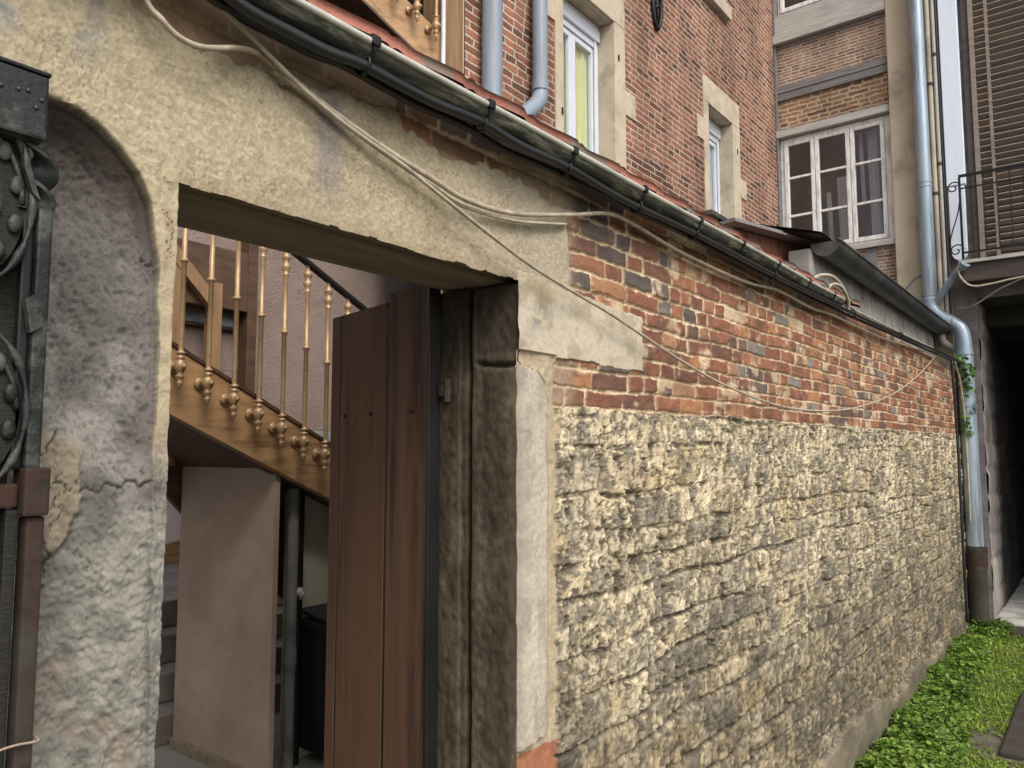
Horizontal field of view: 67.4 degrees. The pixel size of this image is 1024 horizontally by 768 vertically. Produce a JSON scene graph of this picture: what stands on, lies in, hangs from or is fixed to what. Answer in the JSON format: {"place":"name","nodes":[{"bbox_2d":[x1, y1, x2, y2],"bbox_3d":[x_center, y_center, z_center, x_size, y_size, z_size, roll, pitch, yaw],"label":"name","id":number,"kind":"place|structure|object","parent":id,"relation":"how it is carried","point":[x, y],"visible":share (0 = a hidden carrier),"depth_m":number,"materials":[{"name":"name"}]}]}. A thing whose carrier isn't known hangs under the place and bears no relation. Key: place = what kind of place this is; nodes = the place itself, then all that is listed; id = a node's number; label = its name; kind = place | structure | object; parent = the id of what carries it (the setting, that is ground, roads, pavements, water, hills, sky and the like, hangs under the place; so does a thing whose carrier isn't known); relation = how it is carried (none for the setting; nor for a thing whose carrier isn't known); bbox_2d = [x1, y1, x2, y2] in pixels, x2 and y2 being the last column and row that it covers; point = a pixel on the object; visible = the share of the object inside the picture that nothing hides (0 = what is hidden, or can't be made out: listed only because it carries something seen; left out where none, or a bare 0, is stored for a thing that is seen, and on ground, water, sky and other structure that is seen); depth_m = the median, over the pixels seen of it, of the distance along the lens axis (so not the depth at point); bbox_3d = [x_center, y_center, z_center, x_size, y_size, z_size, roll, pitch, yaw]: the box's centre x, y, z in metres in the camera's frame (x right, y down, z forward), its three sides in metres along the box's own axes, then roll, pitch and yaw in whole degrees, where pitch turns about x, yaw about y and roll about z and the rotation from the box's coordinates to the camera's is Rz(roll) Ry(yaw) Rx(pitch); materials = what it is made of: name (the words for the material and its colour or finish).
{"place":"outdoors","nodes":[
{"label":"outdoors","id":0,"kind":"place"},
{"bbox_2d":[154,709,323,767],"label":"courtyard floor","id":1,"kind":"structure","parent":0,"point":[165,756],"depth_m":3.56,"materials":[{"name":"grey concrete"}]},
{"bbox_2d":[154,540,282,747],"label":"stone steps","id":2,"kind":"structure","parent":1,"relation":"on","point":[164,724],"depth_m":4.24,"materials":[{"name":"grey stone"}]},
{"bbox_2d":[165,226,387,767],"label":"stairwell","id":3,"kind":"object","parent":1,"relation":"on","point":[223,527],"visible":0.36,"depth_m":3.68,"materials":[{"name":"beige paint"}]},
{"bbox_2d":[185,307,233,326],"bbox_3d":[-1.640,-0.415,4.044,0.020,0.185,0.390,-4,-6,38],"label":"landing window","id":4,"kind":"structure","parent":3,"relation":"in","point":[191,314],"depth_m":4.03,"materials":[{"name":"grey glass"}]},
{"bbox_2d":[166,228,367,598],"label":"staircase","id":5,"kind":"structure","parent":3,"relation":"attached to","point":[217,418],"depth_m":3.29,"materials":[{"name":"brown wood"}]},
{"bbox_2d":[326,0,440,61],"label":"staircase","id":6,"kind":"structure","parent":3,"relation":"attached to","point":[406,22],"depth_m":4.20,"materials":[{"name":"brown wood"}]},
{"bbox_2d":[441,0,445,63],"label":"white conduit","id":7,"kind":"object","parent":6,"relation":"attached to","point":[443,22],"depth_m":4.30,"materials":[{"name":"plastic"}]},
{"bbox_2d":[281,488,304,767],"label":"grey waste pipe","id":8,"kind":"object","parent":1,"relation":"on","point":[295,593],"visible":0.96,"depth_m":3.49,"materials":[{"name":"plastic"}]},
{"bbox_2d":[299,603,326,755],"bbox_3d":[-0.773,1.377,3.652,0.325,0.637,0.465,-4,-6,38],"label":"wheelie bin","id":9,"kind":"object","parent":1,"relation":"on","point":[312,686],"visible":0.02,"depth_m":3.52,"materials":[{"name":"plastic"}]},
{"bbox_2d":[312,430,330,441],"label":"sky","id":10,"kind":"structure","parent":0,"point":[319,432],"materials":[{"name":"grey"}]},
{"bbox_2d":[388,0,778,302],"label":"brick house","id":11,"kind":"structure","parent":0,"point":[675,98],"depth_m":6.55,"materials":[{"name":"brick"}]},
{"bbox_2d":[482,0,502,96],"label":"wide downpipe","id":12,"kind":"object","parent":11,"relation":"attached to","point":[492,30],"depth_m":4.54,"materials":[{"name":"grey plastic"}]},
{"bbox_2d":[522,0,548,116],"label":"elbowed downpipe","id":13,"kind":"object","parent":11,"relation":"attached to","point":[535,104],"visible":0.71,"depth_m":4.94,"materials":[{"name":"grey plastic"}]},
{"bbox_2d":[563,0,599,153],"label":"window frame","id":14,"kind":"structure","parent":11,"relation":"in","point":[581,37],"depth_m":5.88,"materials":[{"name":"white plastic"}]},
{"bbox_2d":[709,119,720,213],"bbox_3d":[1.916,-2.112,7.630,0.112,1.085,0.584,-4,-6,38],"label":"window frame","id":15,"kind":"structure","parent":11,"relation":"in","point":[714,131],"depth_m":7.79,"materials":[{"name":"white plastic"}]},
{"bbox_2d":[912,575,1023,767],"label":"ground","id":16,"kind":"structure","parent":0,"point":[994,743],"depth_m":4.60,"materials":[{"name":"grey concrete"}]},
{"bbox_2d":[0,0,970,767],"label":"courtyard wall","id":17,"kind":"structure","parent":16,"relation":"on","point":[652,554],"depth_m":1.98,"materials":[{"name":"beige stone"}]},
{"bbox_2d":[0,56,58,767],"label":"iron gate","id":18,"kind":"structure","parent":17,"relation":"attached to","point":[27,200],"depth_m":0.97,"materials":[{"name":"metal"}]},
{"bbox_2d":[0,734,39,750],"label":"tie wire","id":19,"kind":"object","parent":18,"relation":"attached to","point":[24,743],"visible":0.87,"depth_m":0.94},
{"bbox_2d":[324,285,451,767],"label":"wooden gate","id":20,"kind":"structure","parent":17,"relation":"attached to","point":[381,683],"depth_m":2.16,"materials":[{"name":"brown wood"}]},
{"bbox_2d":[272,70,567,225],"bbox_3d":[-0.136,-0.462,1.717,0.014,0.123,0.933,-4,-6,38],"label":"twin cable","id":21,"kind":"object","parent":17,"relation":"attached to","point":[283,78],"visible":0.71,"depth_m":1.75,"materials":[{"name":"beige plastic"}]},
{"bbox_2d":[143,0,953,362],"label":"white cable","id":22,"kind":"object","parent":17,"relation":"attached to","point":[171,30],"visible":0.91,"depth_m":1.71,"materials":[{"name":"beige plastic"}]},
{"bbox_2d":[215,6,936,411],"bbox_3d":[1.505,-0.165,3.767,0.021,0.620,6.653,-4,-6,38],"label":"drooping cable","id":23,"kind":"object","parent":17,"relation":"attached to","point":[337,118],"visible":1,"depth_m":1.69,"materials":[{"name":"beige plastic"}]},
{"bbox_2d":[306,0,860,307],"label":"tiled roof","id":24,"kind":"structure","parent":17,"relation":"on","point":[401,47],"depth_m":1.80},
{"bbox_2d":[246,0,845,305],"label":"front gutter","id":25,"kind":"object","parent":24,"relation":"attached to","point":[312,20],"visible":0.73,"depth_m":1.70,"materials":[{"name":"metal"}]},
{"bbox_2d":[223,0,963,364],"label":"black cable","id":26,"kind":"object","parent":25,"relation":"attached to","point":[245,8],"visible":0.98,"depth_m":1.68,"materials":[{"name":"rubber"}]},
{"bbox_2d":[207,0,957,363],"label":"second black cable","id":27,"kind":"object","parent":26,"relation":"attached to","point":[385,88],"visible":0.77,"depth_m":1.80,"materials":[{"name":"rubber"}]},
{"bbox_2d":[814,273,849,309],"bbox_3d":[1.639,-0.482,3.916,0.048,0.154,0.672,-4,-6,38],"label":"cable loop","id":28,"kind":"object","parent":26,"relation":"attached to","point":[839,284],"visible":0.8,"depth_m":3.95,"materials":[{"name":"beige plastic"}]},
{"bbox_2d":[842,304,932,347],"bbox_3d":[2.987,-0.313,5.676,0.027,0.114,4.350,-4,-6,38],"label":"thin cable bundle","id":29,"kind":"object","parent":26,"relation":"on","point":[867,316],"visible":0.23,"depth_m":4.75,"materials":[{"name":"beige rubber"}]},
{"bbox_2d":[720,217,815,260],"bbox_3d":[1.355,-0.647,4.834,0.880,0.476,0.820,4,-6,-36],"label":"roof","id":30,"kind":"object","parent":17,"relation":"on","point":[781,243],"visible":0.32,"depth_m":4.54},
{"bbox_2d":[718,219,935,358],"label":"roof parapet","id":31,"kind":"structure","parent":17,"relation":"on","point":[876,307],"depth_m":5.38,"materials":[{"name":"grey concrete"}]},
{"bbox_2d":[810,237,955,352],"bbox_3d":[3.109,-0.545,6.026,0.288,0.329,4.020,-4,-6,38],"label":"dark gutter","id":32,"kind":"object","parent":31,"relation":"attached to","point":[839,253],"visible":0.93,"depth_m":5.37,"materials":[{"name":"metal"}]},
{"bbox_2d":[908,0,989,627],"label":"downpipe","id":33,"kind":"object","parent":17,"relation":"attached to","point":[976,555],"visible":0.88,"depth_m":7.47,"materials":[{"name":"metal"}]},
{"bbox_2d":[950,360,968,621],"bbox_3d":[4.041,0.956,6.934,0.028,2.352,0.126,-4,-7,41],"label":"wall cable","id":34,"kind":"object","parent":17,"relation":"attached to","point":[960,493],"depth_m":6.95,"materials":[{"name":"black rubber"}]},
{"bbox_2d":[954,361,970,522],"bbox_3d":[4.218,0.549,7.184,0.017,1.506,0.363,-4,-7,40],"label":"dangling cord","id":35,"kind":"object","parent":17,"relation":"hanging from","point":[965,442],"visible":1,"depth_m":7.28,"materials":[{"name":"plastic"}]},
{"bbox_2d":[955,355,979,436],"bbox_3d":[4.353,0.109,7.330,0.180,0.785,0.184,0,-5,-4],"label":"climbing plant","id":36,"kind":"object","parent":17,"relation":"attached to","point":[969,366],"visible":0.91,"depth_m":7.32,"materials":[{"name":"green plant"}]},
{"bbox_2d":[772,0,955,368],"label":"brick house","id":37,"kind":"structure","parent":16,"relation":"on","point":[846,156],"depth_m":8.47,"materials":[{"name":"brick"}]},
{"bbox_2d":[777,0,823,15],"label":"window frame","id":38,"kind":"structure","parent":37,"relation":"in","point":[782,10],"depth_m":8.94,"materials":[{"name":"white paint"}]},
{"bbox_2d":[780,114,894,244],"bbox_3d":[3.628,-2.165,8.570,1.164,1.367,0.210,-4,-6,38],"label":"window frame","id":39,"kind":"structure","parent":37,"relation":"in","point":[846,185],"depth_m":8.44,"materials":[{"name":"white paint"}]},
{"bbox_2d":[923,0,944,347],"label":"slim pipe","id":40,"kind":"object","parent":37,"relation":"attached to","point":[930,85],"visible":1,"depth_m":7.79,"materials":[{"name":"metal"}]},
{"bbox_2d":[930,0,948,312],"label":"slim pipe","id":41,"kind":"object","parent":37,"relation":"attached to","point":[934,55],"visible":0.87,"depth_m":7.76,"materials":[{"name":"metal"}]},
{"bbox_2d":[934,0,951,314],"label":"black service cable","id":42,"kind":"object","parent":37,"relation":"attached to","point":[942,150],"visible":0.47,"depth_m":7.75,"materials":[{"name":"rubber"}]},
{"bbox_2d":[937,0,967,260],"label":"white board","id":43,"kind":"object","parent":37,"relation":"attached to","point":[951,91],"visible":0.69,"depth_m":7.71,"materials":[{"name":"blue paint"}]},
{"bbox_2d":[854,616,1017,767],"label":"leafy weeds","id":44,"kind":"object","parent":16,"relation":"on","point":[929,728],"visible":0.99,"depth_m":4.71,"materials":[{"name":"green plant"}]},
{"bbox_2d":[886,633,1023,767],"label":"grass","id":45,"kind":"structure","parent":16,"relation":"on","point":[997,694],"depth_m":5.23,"materials":[{"name":"green plant"}]},
{"bbox_2d":[947,0,1023,620],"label":"louvred house","id":46,"kind":"structure","parent":16,"relation":"on","point":[991,41],"depth_m":7.64,"materials":[{"name":"paint"}]},
{"bbox_2d":[947,162,1023,287],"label":"balcony","id":47,"kind":"structure","parent":46,"relation":"attached to","point":[983,270],"depth_m":7.25,"materials":[{"name":"black metal"}]},
{"bbox_2d":[956,278,1023,309],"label":"slung cable","id":48,"kind":"object","parent":47,"relation":"hanging from","point":[989,295],"visible":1,"depth_m":7.24,"materials":[{"name":"grey plastic"}]},
{"bbox_2d":[957,266,1023,286],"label":"balcony cable","id":49,"kind":"object","parent":47,"relation":"hanging from","point":[970,285],"visible":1,"depth_m":7.21,"materials":[{"name":"plastic"}]},
{"bbox_2d":[1000,691,1023,761],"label":"paving slab","id":50,"kind":"structure","parent":16,"relation":"on","point":[1012,748],"depth_m":4.42,"materials":[{"name":"grey concrete"}]},
{"bbox_2d":[1007,625,1023,637],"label":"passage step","id":51,"kind":"object","parent":16,"relation":"on","point":[1019,630],"depth_m":6.96,"materials":[{"name":"grey concrete"}]},
{"bbox_2d":[996,576,1023,626],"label":"passage floor","id":52,"kind":"structure","parent":0,"point":[1012,610],"depth_m":7.88,"materials":[{"name":"concrete"}]}
]}

